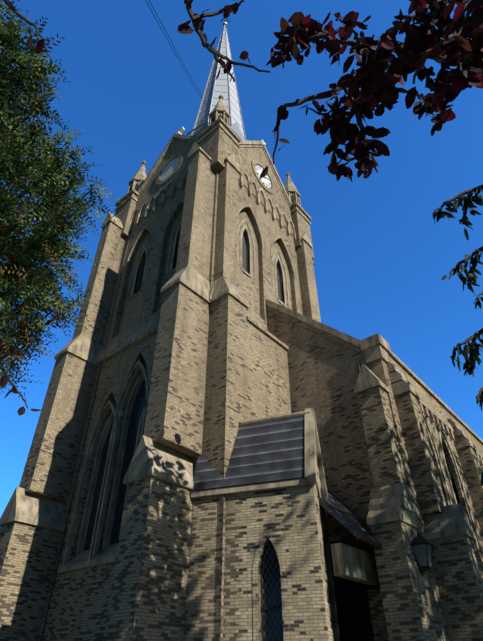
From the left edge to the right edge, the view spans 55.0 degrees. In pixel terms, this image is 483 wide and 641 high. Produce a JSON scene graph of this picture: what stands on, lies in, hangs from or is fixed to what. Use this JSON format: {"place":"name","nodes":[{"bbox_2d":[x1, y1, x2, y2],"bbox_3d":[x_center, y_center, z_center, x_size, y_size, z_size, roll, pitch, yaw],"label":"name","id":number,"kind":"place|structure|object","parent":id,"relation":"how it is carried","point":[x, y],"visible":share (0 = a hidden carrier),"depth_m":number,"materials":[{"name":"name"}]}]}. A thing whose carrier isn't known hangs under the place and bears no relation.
{"place":"outdoors","nodes":[
{"label":"outdoors","id":0,"kind":"place"},
{"bbox_2d":[0,337,40,415],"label":"tree branch","id":1,"kind":"object","parent":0,"point":[4,379],"depth_m":4.32,"materials":[{"name":"plant"}]},
{"bbox_2d":[0,0,122,416],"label":"tree","id":2,"kind":"object","parent":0,"point":[13,248],"depth_m":5.89,"materials":[{"name":"green plant"}]},
{"bbox_2d":[0,13,320,640],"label":"church tower","id":3,"kind":"structure","parent":0,"point":[170,365],"depth_m":14.81,"materials":[{"name":"beige brick"}]},
{"bbox_2d":[160,158,178,179],"bbox_3d":[-3.616,-7.601,23.306,1.460,1.460,0.001,-27,-45,30],"label":"tower clock","id":4,"kind":"object","parent":3,"relation":"attached to","point":[169,168],"visible":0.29,"depth_m":23.34,"materials":[{"name":"glass"}]},
{"bbox_2d":[145,0,214,117],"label":"cable","id":5,"kind":"object","parent":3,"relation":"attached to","point":[175,49],"visible":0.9,"depth_m":10.25,"materials":[{"name":"metal"}]},
{"bbox_2d":[255,164,271,188],"bbox_3d":[1.121,-7.334,23.649,0.001,1.460,1.460,-27,-45,30],"label":"tower clock","id":6,"kind":"object","parent":3,"relation":"attached to","point":[265,181],"visible":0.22,"depth_m":23.65,"materials":[{"name":"white"}]},
{"bbox_2d":[184,407,388,640],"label":"entrance porch","id":7,"kind":"object","parent":3,"relation":"attached to","point":[293,571],"visible":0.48,"depth_m":10.12,"materials":[{"name":"beige brick"}]},
{"bbox_2d":[0,0,482,517],"label":"sky","id":8,"kind":"structure","parent":0,"point":[381,259],"materials":[{"name":"blue"}]},
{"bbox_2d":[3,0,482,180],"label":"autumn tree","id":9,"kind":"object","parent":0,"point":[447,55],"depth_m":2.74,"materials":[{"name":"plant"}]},
{"bbox_2d":[432,185,482,512],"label":"cherry tree","id":10,"kind":"object","parent":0,"point":[471,349],"depth_m":3.76,"materials":[{"name":"plant"}]},
{"label":"grass","id":11,"kind":"object","parent":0,"visible":0},
{"bbox_2d":[265,299,482,640],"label":"church nave","id":12,"kind":"structure","parent":11,"relation":"on","point":[401,445],"depth_m":12.31,"materials":[{"name":"beige brick"}]},
{"bbox_2d":[411,532,433,573],"bbox_3d":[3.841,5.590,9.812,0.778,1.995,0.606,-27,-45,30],"label":"wall lantern","id":13,"kind":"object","parent":12,"relation":"attached to","point":[422,546],"depth_m":9.93,"materials":[{"name":"black glass"}]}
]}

